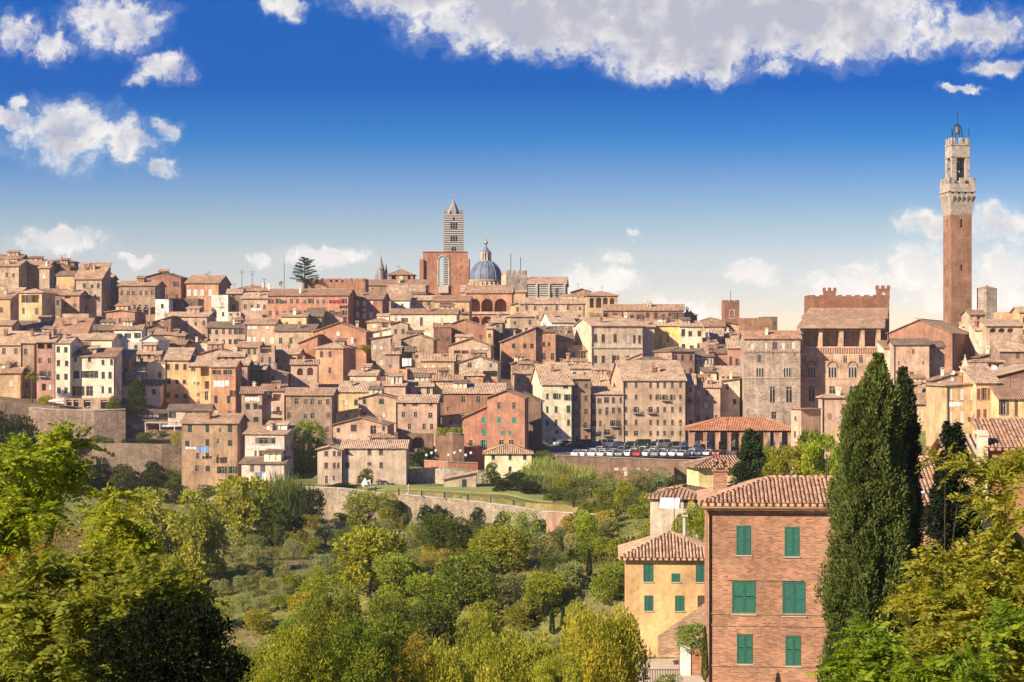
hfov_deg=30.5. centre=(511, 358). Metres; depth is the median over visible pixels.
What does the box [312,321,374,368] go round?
town house
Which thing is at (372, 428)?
window
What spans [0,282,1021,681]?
ground
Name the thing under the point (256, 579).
olive tree
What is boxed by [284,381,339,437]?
town house
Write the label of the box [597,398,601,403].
window
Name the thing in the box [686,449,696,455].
parked car
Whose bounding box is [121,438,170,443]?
hedge
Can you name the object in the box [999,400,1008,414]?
window
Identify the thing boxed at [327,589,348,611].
shrub
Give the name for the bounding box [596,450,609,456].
parked car
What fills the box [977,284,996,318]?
water tower
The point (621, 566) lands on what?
tree
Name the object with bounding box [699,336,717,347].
town house
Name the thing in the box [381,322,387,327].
window
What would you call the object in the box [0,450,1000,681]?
undergrowth
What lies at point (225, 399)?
town house
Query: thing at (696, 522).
tree
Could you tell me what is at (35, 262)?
town house
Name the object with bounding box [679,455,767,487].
town house
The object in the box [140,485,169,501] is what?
shrub
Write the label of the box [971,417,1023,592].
brick house
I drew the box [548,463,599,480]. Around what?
bamboo
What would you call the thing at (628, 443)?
parked car
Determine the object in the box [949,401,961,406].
washing line
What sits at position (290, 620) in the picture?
shrub
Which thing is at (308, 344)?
town house
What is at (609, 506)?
shrub
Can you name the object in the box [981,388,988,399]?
window
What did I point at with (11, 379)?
town house
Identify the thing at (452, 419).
town house
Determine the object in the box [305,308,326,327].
town house
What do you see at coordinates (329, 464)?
villa
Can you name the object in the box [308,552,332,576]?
tree
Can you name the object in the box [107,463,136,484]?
shrub
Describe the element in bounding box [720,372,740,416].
town house
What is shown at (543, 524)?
shrub
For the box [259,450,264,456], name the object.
window
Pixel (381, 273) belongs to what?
gothic pinnacles
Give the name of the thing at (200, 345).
town house
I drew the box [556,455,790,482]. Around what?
brick wall
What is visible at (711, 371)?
town house
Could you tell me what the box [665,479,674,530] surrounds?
antenna mast
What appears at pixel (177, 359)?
town house
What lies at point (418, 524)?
olive tree
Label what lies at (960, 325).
town house
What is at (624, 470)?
lock up
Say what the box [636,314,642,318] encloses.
window
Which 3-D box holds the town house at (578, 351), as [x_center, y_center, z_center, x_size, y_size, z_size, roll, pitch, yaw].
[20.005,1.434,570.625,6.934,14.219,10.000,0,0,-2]
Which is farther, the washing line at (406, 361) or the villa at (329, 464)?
the washing line at (406, 361)
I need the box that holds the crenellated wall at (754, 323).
[739,318,771,330]
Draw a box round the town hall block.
[804,285,889,331]
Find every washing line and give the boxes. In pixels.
[139,414,158,417]
[198,446,208,451]
[214,380,228,386]
[245,397,259,400]
[247,445,277,448]
[254,472,265,479]
[331,300,342,303]
[402,358,410,365]
[483,379,495,382]
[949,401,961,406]
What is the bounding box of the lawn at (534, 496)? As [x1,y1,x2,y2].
[363,485,552,501]
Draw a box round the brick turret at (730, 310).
[721,291,738,330]
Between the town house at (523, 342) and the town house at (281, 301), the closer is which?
the town house at (523, 342)
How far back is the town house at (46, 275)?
639.97 m
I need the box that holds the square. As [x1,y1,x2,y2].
[546,442,781,456]
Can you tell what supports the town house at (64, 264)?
on the ground at (10, 406)
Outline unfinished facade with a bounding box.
[420,251,469,295]
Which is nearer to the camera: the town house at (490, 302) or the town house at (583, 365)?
the town house at (583, 365)
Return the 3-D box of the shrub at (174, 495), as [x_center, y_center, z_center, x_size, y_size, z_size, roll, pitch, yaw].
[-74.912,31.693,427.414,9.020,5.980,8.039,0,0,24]
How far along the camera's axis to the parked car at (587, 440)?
483.30 m
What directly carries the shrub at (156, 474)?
on the ground at (10, 406)
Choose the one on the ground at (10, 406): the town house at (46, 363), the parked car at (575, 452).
the town house at (46, 363)
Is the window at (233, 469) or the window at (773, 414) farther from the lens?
the window at (773, 414)
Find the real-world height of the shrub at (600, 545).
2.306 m
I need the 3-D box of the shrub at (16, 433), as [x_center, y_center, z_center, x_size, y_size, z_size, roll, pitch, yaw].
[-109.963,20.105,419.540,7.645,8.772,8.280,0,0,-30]
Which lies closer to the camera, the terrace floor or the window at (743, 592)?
the window at (743, 592)
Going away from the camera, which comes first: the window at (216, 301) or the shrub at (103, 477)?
the shrub at (103, 477)
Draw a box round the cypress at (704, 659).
[700,625,708,681]
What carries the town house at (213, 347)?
on the ground at (10, 406)
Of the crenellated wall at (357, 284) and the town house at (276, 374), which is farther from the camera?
the crenellated wall at (357, 284)
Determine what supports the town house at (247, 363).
on the ground at (10, 406)
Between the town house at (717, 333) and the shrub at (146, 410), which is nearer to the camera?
the shrub at (146, 410)
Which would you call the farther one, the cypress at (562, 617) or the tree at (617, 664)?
the cypress at (562, 617)
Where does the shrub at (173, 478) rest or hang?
on the ground at (10, 406)
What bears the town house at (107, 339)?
on the ground at (10, 406)
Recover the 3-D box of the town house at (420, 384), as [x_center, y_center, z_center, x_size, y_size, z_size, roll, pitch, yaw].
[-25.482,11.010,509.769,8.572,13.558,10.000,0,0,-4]
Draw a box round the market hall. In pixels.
[683,417,790,450]
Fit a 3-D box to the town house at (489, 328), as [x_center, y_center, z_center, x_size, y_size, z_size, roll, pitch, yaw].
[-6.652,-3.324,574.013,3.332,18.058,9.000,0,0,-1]
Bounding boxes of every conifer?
[728,428,767,483]
[915,421,990,645]
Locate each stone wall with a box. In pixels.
[28,407,124,443]
[92,443,181,486]
[305,486,546,529]
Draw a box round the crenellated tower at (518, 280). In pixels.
[501,257,526,297]
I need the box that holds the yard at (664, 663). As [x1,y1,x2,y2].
[636,659,704,681]
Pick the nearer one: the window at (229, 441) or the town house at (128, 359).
the window at (229, 441)
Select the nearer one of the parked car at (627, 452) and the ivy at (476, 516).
the ivy at (476, 516)
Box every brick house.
[696,459,840,681]
[915,456,946,641]
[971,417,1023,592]
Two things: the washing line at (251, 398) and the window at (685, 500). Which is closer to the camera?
the window at (685, 500)
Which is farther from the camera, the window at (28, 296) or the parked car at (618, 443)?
the window at (28, 296)
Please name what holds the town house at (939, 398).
on the ground at (10, 406)
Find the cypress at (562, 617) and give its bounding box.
[560,607,565,627]
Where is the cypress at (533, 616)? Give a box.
[530,600,535,620]
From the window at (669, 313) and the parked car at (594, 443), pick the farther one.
the window at (669, 313)
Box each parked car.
[553,440,564,445]
[559,440,571,445]
[565,441,579,446]
[571,450,583,455]
[573,441,589,447]
[576,439,592,446]
[579,450,591,455]
[588,450,599,455]
[589,441,598,446]
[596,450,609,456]
[599,439,614,445]
[606,450,619,455]
[611,441,623,445]
[614,450,627,456]
[617,446,630,449]
[622,441,633,445]
[623,450,636,455]
[632,450,644,455]
[633,439,650,445]
[641,450,654,456]
[646,441,655,446]
[650,450,663,456]
[655,439,671,446]
[659,450,671,456]
[668,441,679,446]
[668,450,681,456]
[675,446,689,449]
[676,450,690,456]
[679,441,687,445]
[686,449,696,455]
[693,444,705,448]
[694,449,704,455]
[702,449,713,455]
[712,449,726,454]
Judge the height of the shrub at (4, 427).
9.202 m
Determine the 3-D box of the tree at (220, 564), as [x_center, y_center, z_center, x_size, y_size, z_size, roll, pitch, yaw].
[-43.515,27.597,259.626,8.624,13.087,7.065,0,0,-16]
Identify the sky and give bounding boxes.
[0,0,1023,331]
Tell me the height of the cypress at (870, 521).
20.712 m
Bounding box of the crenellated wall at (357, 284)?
[302,278,368,291]
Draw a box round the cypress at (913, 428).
[893,365,927,637]
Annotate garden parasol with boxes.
[49,399,64,401]
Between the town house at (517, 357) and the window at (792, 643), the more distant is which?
the town house at (517, 357)
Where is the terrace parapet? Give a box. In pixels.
[424,460,477,470]
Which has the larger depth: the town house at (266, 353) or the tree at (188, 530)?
the town house at (266, 353)
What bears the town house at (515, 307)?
on the ground at (10, 406)
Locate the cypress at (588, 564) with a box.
[586,549,592,575]
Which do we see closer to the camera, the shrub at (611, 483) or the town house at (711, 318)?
the shrub at (611, 483)
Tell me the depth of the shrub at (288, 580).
211.46 m
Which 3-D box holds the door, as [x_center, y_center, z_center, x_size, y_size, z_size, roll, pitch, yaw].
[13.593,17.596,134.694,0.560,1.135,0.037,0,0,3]
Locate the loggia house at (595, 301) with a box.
[583,286,619,316]
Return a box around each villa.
[315,443,344,484]
[339,439,411,484]
[482,443,533,477]
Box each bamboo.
[520,453,571,479]
[537,469,578,492]
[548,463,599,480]
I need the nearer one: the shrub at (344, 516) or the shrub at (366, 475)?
the shrub at (344, 516)
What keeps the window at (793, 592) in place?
in the brick house at (766, 544)
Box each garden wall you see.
[408,466,489,483]
[546,511,596,532]
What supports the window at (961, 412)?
in the town house at (939, 398)
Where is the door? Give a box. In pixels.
[698,595,704,606]
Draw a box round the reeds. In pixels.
[249,468,315,515]
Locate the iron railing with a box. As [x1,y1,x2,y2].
[647,669,678,681]
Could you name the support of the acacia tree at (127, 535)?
on the ground at (10, 406)
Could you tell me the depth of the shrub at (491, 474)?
406.95 m
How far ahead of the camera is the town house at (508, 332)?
585.96 m
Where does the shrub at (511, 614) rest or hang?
on the ground at (10, 406)
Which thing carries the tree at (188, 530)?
on the ground at (10, 406)
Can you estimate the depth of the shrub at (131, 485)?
429.93 m
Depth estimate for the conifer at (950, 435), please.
71.63 m
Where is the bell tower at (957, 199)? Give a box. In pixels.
[939,111,975,325]
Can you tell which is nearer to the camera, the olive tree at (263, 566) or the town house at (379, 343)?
the olive tree at (263, 566)
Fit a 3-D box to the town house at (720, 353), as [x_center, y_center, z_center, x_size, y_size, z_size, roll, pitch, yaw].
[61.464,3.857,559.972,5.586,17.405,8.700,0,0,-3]
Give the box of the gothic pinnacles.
[374,256,387,278]
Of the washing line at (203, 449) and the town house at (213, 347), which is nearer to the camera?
the washing line at (203, 449)
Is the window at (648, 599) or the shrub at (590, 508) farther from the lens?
the shrub at (590, 508)
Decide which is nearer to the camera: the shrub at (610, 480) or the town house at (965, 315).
the shrub at (610, 480)
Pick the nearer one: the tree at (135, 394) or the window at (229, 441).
the window at (229, 441)
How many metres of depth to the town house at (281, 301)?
603.44 m
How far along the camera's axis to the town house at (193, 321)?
579.27 m
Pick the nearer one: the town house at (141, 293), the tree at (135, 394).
the tree at (135, 394)
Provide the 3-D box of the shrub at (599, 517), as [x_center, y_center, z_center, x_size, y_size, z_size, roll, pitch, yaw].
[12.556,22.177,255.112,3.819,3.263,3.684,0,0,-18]
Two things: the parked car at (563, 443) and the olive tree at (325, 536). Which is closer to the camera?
the olive tree at (325, 536)
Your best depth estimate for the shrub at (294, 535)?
310.76 m
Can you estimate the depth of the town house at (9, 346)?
481.83 m
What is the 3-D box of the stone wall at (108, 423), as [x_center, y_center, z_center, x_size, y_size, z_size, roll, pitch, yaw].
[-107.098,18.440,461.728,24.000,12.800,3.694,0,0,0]
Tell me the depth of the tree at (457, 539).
262.52 m
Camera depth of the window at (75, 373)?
476.03 m
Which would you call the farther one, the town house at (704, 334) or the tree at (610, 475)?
the town house at (704, 334)
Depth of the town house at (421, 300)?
630.59 m
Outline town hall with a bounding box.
[796,308,888,407]
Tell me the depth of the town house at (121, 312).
565.88 m
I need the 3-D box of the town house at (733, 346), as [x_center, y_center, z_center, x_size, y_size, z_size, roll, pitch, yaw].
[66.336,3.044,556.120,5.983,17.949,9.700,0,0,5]
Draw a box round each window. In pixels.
[25,295,30,302]
[72,386,83,395]
[73,371,78,378]
[81,371,97,377]
[86,386,92,395]
[124,333,130,337]
[134,333,140,337]
[168,412,175,417]
[187,425,191,432]
[212,370,219,374]
[213,298,218,306]
[214,396,217,403]
[217,467,226,473]
[220,298,226,306]
[223,370,231,374]
[227,425,232,432]
[227,440,232,446]
[228,467,236,473]
[234,329,239,334]
[253,403,257,409]
[253,417,258,421]
[255,438,271,443]
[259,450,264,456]
[260,465,264,471]
[341,310,346,314]
[351,425,356,430]
[370,426,375,434]
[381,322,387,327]
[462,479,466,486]
[480,440,486,448]
[482,429,485,436]
[553,393,559,398]
[555,288,558,297]
[564,394,572,400]
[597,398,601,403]
[604,397,608,402]
[605,407,608,415]
[610,420,617,425]
[612,356,618,362]
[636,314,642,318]
[643,564,653,582]
[643,595,653,611]
[655,395,660,399]
[668,312,674,318]
[671,573,680,582]
[674,596,684,611]
[676,312,682,318]
[682,499,687,509]
[695,565,704,582]
[731,581,756,615]
[735,526,751,555]
[736,634,753,664]
[756,367,763,376]
[770,387,774,402]
[771,412,775,418]
[772,342,776,349]
[781,582,806,616]
[783,367,790,376]
[784,527,800,557]
[785,636,801,667]
[786,387,791,402]
[806,361,816,377]
[809,386,813,401]
[827,361,837,377]
[829,386,834,393]
[847,361,857,377]
[859,355,862,362]
[949,389,951,399]
[949,411,951,422]
[960,389,962,399]
[960,411,962,422]
[977,389,979,399]
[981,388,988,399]
[983,409,986,418]
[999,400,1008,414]
[1014,400,1018,416]
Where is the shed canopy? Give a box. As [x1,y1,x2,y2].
[144,422,177,432]
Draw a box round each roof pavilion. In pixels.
[387,266,416,278]
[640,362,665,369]
[961,349,1006,369]
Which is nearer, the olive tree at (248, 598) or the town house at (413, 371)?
the olive tree at (248, 598)
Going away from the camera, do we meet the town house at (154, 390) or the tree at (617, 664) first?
the tree at (617, 664)
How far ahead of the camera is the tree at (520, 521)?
200.83 m
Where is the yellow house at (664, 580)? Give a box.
[618,515,704,656]
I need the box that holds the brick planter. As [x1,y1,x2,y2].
[679,642,703,675]
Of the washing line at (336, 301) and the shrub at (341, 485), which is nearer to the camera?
the shrub at (341, 485)
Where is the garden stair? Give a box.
[658,603,704,654]
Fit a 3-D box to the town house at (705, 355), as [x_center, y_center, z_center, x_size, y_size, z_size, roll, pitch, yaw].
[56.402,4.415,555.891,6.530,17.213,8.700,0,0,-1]
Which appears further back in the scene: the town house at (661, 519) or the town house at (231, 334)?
the town house at (231, 334)
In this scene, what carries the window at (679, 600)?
in the yellow house at (664, 580)
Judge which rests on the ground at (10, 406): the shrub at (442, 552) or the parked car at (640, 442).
the shrub at (442, 552)
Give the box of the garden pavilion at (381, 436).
[367,432,395,439]
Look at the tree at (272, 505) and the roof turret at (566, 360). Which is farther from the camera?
the roof turret at (566, 360)
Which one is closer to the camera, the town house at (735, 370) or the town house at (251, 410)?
the town house at (251, 410)
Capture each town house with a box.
[0,250,28,259]
[0,257,29,287]
[0,287,27,319]
[0,288,20,321]
[0,320,21,330]
[0,328,30,362]
[0,361,24,397]
[18,329,44,397]
[19,315,54,330]
[20,288,57,319]
[25,326,59,335]
[27,256,55,288]
[34,331,61,402]
[37,261,56,288]
[42,286,66,319]
[52,316,94,335]
[52,329,82,403]
[54,258,78,285]
[54,271,76,289]
[60,286,89,317]
[62,314,95,324]
[64,398,114,408]
[71,326,122,346]
[72,345,123,406]
[73,262,111,315]
[85,290,98,324]
[93,319,116,332]
[105,303,147,324]
[111,273,118,308]
[112,318,146,348]
[116,284,118,302]
[117,276,166,320]
[122,347,137,378]
[122,371,165,406]
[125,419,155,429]
[128,342,143,348]
[133,357,148,378]
[136,342,165,361]
[138,335,170,351]
[146,269,187,298]
[146,355,164,397]
[147,311,177,328]
[147,320,167,335]
[153,325,181,338]
[155,299,172,320]
[163,345,198,403]
[166,399,215,425]
[167,306,216,340]
[169,298,203,311]
[169,333,191,346]
[179,410,249,491]
[185,272,231,311]
[186,356,217,403]
[190,336,213,355]
[201,341,232,355]
[205,316,244,350]
[209,360,243,412]
[212,295,228,320]
[213,348,247,359]
[225,283,244,311]
[228,312,240,320]
[235,341,264,361]
[236,282,270,291]
[236,359,253,385]
[239,381,263,428]
[239,449,291,480]
[240,290,267,318]
[242,420,295,477]
[243,316,281,344]
[250,360,271,385]
[258,345,275,367]
[259,381,288,424]
[266,286,356,324]
[270,363,290,386]
[273,322,319,347]
[276,342,305,379]
[280,307,310,323]
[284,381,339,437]
[289,355,319,386]
[297,332,322,358]
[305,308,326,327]
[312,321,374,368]
[313,338,357,383]
[325,311,347,326]
[331,409,395,444]
[334,400,360,422]
[338,378,381,410]
[348,363,381,380]
[353,289,390,327]
[356,386,397,431]
[365,313,394,330]
[369,277,429,294]
[369,330,393,374]
[373,324,390,337]
[381,373,409,395]
[383,343,402,380]
[386,285,424,310]
[389,304,460,336]
[389,314,410,345]
[390,295,412,307]
[391,369,408,379]
[395,394,442,445]
[399,328,438,367]
[400,340,415,368]
[406,368,437,379]
[406,374,434,393]
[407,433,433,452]
[410,292,440,307]
[419,355,455,374]
[421,350,462,374]
[428,367,463,401]
[433,296,473,320]
[433,318,451,352]
[440,413,467,432]
[442,379,506,414]
[447,334,494,360]
[451,318,494,343]
[457,349,502,382]
[459,281,527,302]
[460,364,486,382]
[461,402,486,468]
[464,283,514,324]
[485,319,495,344]
[485,388,530,448]
[491,312,506,355]
[499,326,536,373]
[502,312,536,327]
[505,328,529,338]
[508,353,542,385]
[510,302,520,314]
[511,361,533,393]
[519,294,585,325]
[523,391,544,451]
[529,364,574,442]
[532,323,556,363]
[540,311,575,332]
[544,356,592,373]
[556,326,574,361]
[567,345,587,357]
[567,368,592,440]
[570,288,591,297]
[572,316,643,372]
[573,313,604,324]
[586,367,611,386]
[591,375,608,386]
[591,387,622,440]
[602,301,684,321]
[605,311,626,317]
[610,360,686,442]
[624,352,642,359]
[634,353,670,359]
[639,318,656,356]
[644,484,704,538]
[652,315,678,349]
[652,347,696,373]
[675,315,703,348]
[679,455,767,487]
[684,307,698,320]
[685,373,695,440]
[690,344,714,373]
[695,374,721,440]
[698,364,717,379]
[699,315,720,331]
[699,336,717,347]
[702,320,725,331]
[702,332,709,337]
[707,342,726,366]
[708,328,723,343]
[714,365,740,416]
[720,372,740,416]
[722,327,739,344]
[725,338,740,365]
[728,322,738,330]
[758,317,776,329]
[788,408,823,474]
[816,387,848,458]
[832,416,841,453]
[875,340,889,372]
[885,318,968,372]
[886,338,931,383]
[895,374,926,389]
[913,383,925,431]
[923,372,972,445]
[924,367,959,383]
[926,434,976,505]
[929,341,946,377]
[956,322,964,329]
[959,310,987,331]
[959,366,1001,433]
[967,316,983,359]
[968,363,990,369]
[970,346,989,358]
[977,319,1023,353]
[987,332,1023,366]
[989,374,1023,418]
[990,364,1023,378]
[993,312,1010,318]
[1009,306,1023,334]
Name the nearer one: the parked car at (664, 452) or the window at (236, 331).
the parked car at (664, 452)
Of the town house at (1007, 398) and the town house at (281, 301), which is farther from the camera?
the town house at (281, 301)
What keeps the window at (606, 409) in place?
in the town house at (607, 406)
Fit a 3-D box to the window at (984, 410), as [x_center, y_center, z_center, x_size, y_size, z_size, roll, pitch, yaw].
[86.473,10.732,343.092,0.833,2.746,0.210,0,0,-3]
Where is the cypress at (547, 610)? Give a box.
[544,598,549,615]
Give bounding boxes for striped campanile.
[443,195,463,284]
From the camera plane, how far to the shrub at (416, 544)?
342.18 m
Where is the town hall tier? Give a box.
[802,315,887,339]
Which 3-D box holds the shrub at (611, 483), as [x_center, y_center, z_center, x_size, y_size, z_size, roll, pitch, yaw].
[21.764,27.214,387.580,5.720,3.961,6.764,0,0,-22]
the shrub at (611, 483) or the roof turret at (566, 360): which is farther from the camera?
the roof turret at (566, 360)
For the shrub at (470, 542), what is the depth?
209.42 m
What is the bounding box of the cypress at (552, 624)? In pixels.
[549,608,554,633]
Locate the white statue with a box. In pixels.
[361,478,370,486]
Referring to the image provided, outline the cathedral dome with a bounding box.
[468,241,501,284]
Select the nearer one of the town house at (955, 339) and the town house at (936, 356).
the town house at (936, 356)
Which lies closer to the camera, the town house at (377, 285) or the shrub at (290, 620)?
the shrub at (290, 620)
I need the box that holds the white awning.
[659,498,680,508]
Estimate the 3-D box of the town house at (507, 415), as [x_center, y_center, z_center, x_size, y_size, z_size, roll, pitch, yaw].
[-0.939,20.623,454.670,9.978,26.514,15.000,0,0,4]
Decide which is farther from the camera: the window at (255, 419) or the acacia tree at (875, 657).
the window at (255, 419)
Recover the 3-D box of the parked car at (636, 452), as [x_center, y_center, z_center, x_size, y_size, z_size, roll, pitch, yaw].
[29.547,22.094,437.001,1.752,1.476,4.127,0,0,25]
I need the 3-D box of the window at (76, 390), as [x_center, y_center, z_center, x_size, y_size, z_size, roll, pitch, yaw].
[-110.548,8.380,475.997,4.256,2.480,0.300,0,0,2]
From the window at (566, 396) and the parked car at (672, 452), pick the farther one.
the window at (566, 396)
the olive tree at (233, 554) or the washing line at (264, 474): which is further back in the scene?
the washing line at (264, 474)
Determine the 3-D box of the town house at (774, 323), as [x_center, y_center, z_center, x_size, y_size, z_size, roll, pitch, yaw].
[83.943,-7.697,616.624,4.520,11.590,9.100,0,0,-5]
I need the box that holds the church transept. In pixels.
[527,277,568,297]
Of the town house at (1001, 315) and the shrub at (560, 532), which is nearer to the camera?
the shrub at (560, 532)
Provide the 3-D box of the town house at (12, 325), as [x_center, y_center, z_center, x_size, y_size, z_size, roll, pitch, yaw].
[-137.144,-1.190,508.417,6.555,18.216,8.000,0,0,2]
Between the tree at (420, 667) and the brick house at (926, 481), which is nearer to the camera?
the tree at (420, 667)
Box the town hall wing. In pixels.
[739,327,801,441]
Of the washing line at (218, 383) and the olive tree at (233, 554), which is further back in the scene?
the washing line at (218, 383)
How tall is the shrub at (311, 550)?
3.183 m
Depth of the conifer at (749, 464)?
179.39 m
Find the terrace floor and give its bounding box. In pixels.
[73,409,106,409]
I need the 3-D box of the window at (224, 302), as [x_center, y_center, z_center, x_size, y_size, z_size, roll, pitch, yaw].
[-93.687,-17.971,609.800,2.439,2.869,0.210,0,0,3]
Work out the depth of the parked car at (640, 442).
483.16 m
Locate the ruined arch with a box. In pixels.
[435,432,463,461]
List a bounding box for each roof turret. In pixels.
[55,253,79,266]
[561,353,571,361]
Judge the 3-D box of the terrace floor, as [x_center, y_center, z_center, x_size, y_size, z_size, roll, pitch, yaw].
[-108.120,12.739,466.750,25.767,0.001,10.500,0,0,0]
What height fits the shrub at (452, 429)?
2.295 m
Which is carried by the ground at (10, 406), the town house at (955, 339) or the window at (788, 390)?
the town house at (955, 339)
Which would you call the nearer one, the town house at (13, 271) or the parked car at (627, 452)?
the parked car at (627, 452)
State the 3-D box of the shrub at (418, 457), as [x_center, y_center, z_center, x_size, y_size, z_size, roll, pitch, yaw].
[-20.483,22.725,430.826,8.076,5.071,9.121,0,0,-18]
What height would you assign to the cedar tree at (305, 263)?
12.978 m
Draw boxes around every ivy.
[393,500,403,518]
[415,504,435,519]
[433,504,443,517]
[440,507,453,517]
[469,506,485,524]
[496,510,509,526]
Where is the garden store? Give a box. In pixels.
[441,470,478,486]
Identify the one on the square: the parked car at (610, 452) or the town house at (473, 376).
the parked car at (610, 452)
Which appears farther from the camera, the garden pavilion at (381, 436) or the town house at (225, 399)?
the town house at (225, 399)
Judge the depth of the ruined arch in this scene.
445.45 m
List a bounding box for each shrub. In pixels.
[0,410,12,432]
[0,417,22,453]
[2,429,36,452]
[8,413,38,446]
[37,395,52,404]
[61,438,83,454]
[78,466,104,491]
[85,472,114,493]
[89,456,111,481]
[90,434,114,442]
[105,396,120,408]
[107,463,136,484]
[110,480,145,498]
[128,407,149,414]
[135,432,156,443]
[137,460,166,486]
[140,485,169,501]
[155,430,166,438]
[162,469,181,489]
[164,484,197,504]
[170,431,179,442]
[195,484,218,500]
[243,608,273,634]
[248,583,277,597]
[265,594,289,606]
[277,612,298,631]
[282,529,307,548]
[282,576,307,592]
[283,515,307,541]
[284,580,308,597]
[285,590,315,613]
[293,600,306,617]
[294,449,316,473]
[294,462,310,474]
[295,574,336,597]
[301,540,319,551]
[302,514,320,530]
[302,541,323,557]
[304,538,320,546]
[307,564,328,583]
[326,483,359,487]
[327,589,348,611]
[331,512,347,521]
[331,567,355,586]
[333,526,351,544]
[337,557,366,577]
[356,468,373,485]
[361,592,395,630]
[371,590,405,618]
[377,602,415,627]
[392,518,405,528]
[398,620,424,641]
[400,511,412,529]
[405,524,415,537]
[409,447,439,466]
[409,532,425,545]
[412,541,421,546]
[416,550,440,566]
[416,612,462,647]
[421,541,448,554]
[425,548,452,562]
[433,556,453,573]
[441,427,448,435]
[447,613,467,644]
[449,427,455,432]
[455,548,475,564]
[456,427,462,433]
[462,576,495,600]
[464,520,483,532]
[466,598,504,630]
[467,539,480,552]
[468,527,492,546]
[480,462,500,483]
[481,523,495,533]
[492,479,515,491]
[493,471,530,487]
[493,519,504,532]
[502,602,537,628]
[509,481,541,493]
[521,475,549,491]
[531,518,547,542]
[539,552,566,577]
[543,488,568,500]
[548,529,577,545]
[553,476,574,494]
[554,560,586,586]
[555,512,592,542]
[566,541,600,564]
[574,477,594,492]
[574,478,603,497]
[577,500,597,512]
[585,475,610,489]
[589,536,614,555]
[589,565,624,601]
[592,486,613,506]
[592,510,618,526]
[592,518,622,542]
[595,499,622,520]
[603,479,621,491]
[603,480,632,495]
[605,536,624,559]
[626,504,643,515]
[633,478,655,494]
[634,492,650,516]
[636,531,648,539]
[641,522,649,535]
[653,673,682,681]
[655,475,683,489]
[675,621,703,653]
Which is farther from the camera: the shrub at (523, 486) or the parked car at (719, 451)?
the parked car at (719, 451)
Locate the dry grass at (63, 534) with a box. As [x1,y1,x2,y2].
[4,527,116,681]
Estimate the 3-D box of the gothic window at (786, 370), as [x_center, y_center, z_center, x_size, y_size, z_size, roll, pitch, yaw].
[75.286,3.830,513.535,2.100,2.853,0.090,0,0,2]
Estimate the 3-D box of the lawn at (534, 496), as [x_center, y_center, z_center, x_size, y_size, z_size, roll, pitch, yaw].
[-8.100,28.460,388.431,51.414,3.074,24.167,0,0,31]
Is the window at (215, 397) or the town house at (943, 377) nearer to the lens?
the town house at (943, 377)
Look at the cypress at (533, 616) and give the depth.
182.17 m
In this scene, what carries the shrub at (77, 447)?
on the ground at (10, 406)
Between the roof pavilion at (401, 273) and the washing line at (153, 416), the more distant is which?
the roof pavilion at (401, 273)
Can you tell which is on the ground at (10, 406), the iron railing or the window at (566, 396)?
the iron railing
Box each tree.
[0,420,115,584]
[0,541,233,681]
[0,542,85,638]
[25,372,38,402]
[63,480,167,571]
[67,500,92,531]
[83,597,254,681]
[113,501,172,568]
[125,486,233,580]
[127,379,146,418]
[168,511,227,585]
[206,595,234,621]
[209,472,274,550]
[209,579,230,596]
[215,641,269,681]
[218,567,237,583]
[220,546,242,561]
[231,575,251,591]
[232,562,255,581]
[232,591,252,611]
[241,544,262,561]
[245,533,267,548]
[247,569,267,585]
[247,620,350,681]
[251,497,295,545]
[251,597,272,612]
[256,556,275,573]
[259,577,280,594]
[261,546,281,559]
[266,589,286,608]
[272,523,282,550]
[273,565,293,581]
[278,583,298,599]
[282,539,306,558]
[290,256,320,288]
[294,420,328,473]
[294,488,326,528]
[294,581,370,677]
[294,601,330,647]
[307,610,421,681]
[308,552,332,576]
[314,522,335,546]
[328,525,409,594]
[342,489,381,532]
[370,490,400,529]
[371,552,418,599]
[371,631,439,681]
[376,517,392,530]
[399,530,415,552]
[403,571,458,609]
[409,519,426,534]
[409,597,461,651]
[412,638,478,681]
[414,512,448,551]
[434,516,476,551]
[436,551,504,610]
[453,607,513,681]
[457,625,560,681]
[469,523,532,574]
[487,573,527,606]
[495,509,543,553]
[520,570,564,615]
[530,531,561,565]
[530,648,583,681]
[534,450,552,464]
[550,599,651,681]
[551,525,571,545]
[560,485,586,507]
[563,532,577,548]
[573,509,597,542]
[598,470,622,484]
[610,560,624,588]
[613,481,635,511]
[626,466,653,494]
[626,490,644,510]
[642,466,672,491]
[671,512,692,534]
[681,499,704,540]
[761,440,809,476]
[763,444,776,470]
[794,427,828,474]
[799,431,842,476]
[805,597,1023,681]
[875,442,1023,681]
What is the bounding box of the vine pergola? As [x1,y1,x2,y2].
[357,344,370,350]
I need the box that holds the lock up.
[608,465,673,482]
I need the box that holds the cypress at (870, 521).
[813,351,920,681]
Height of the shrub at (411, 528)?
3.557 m
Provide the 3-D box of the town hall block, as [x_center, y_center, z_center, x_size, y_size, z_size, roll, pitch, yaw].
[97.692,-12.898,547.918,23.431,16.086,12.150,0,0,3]
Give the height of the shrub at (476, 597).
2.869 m
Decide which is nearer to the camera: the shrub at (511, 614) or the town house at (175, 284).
the shrub at (511, 614)
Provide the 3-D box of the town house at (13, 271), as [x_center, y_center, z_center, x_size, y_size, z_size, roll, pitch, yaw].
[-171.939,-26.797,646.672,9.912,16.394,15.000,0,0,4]
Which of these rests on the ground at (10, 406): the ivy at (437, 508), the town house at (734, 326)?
the town house at (734, 326)
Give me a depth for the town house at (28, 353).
477.99 m

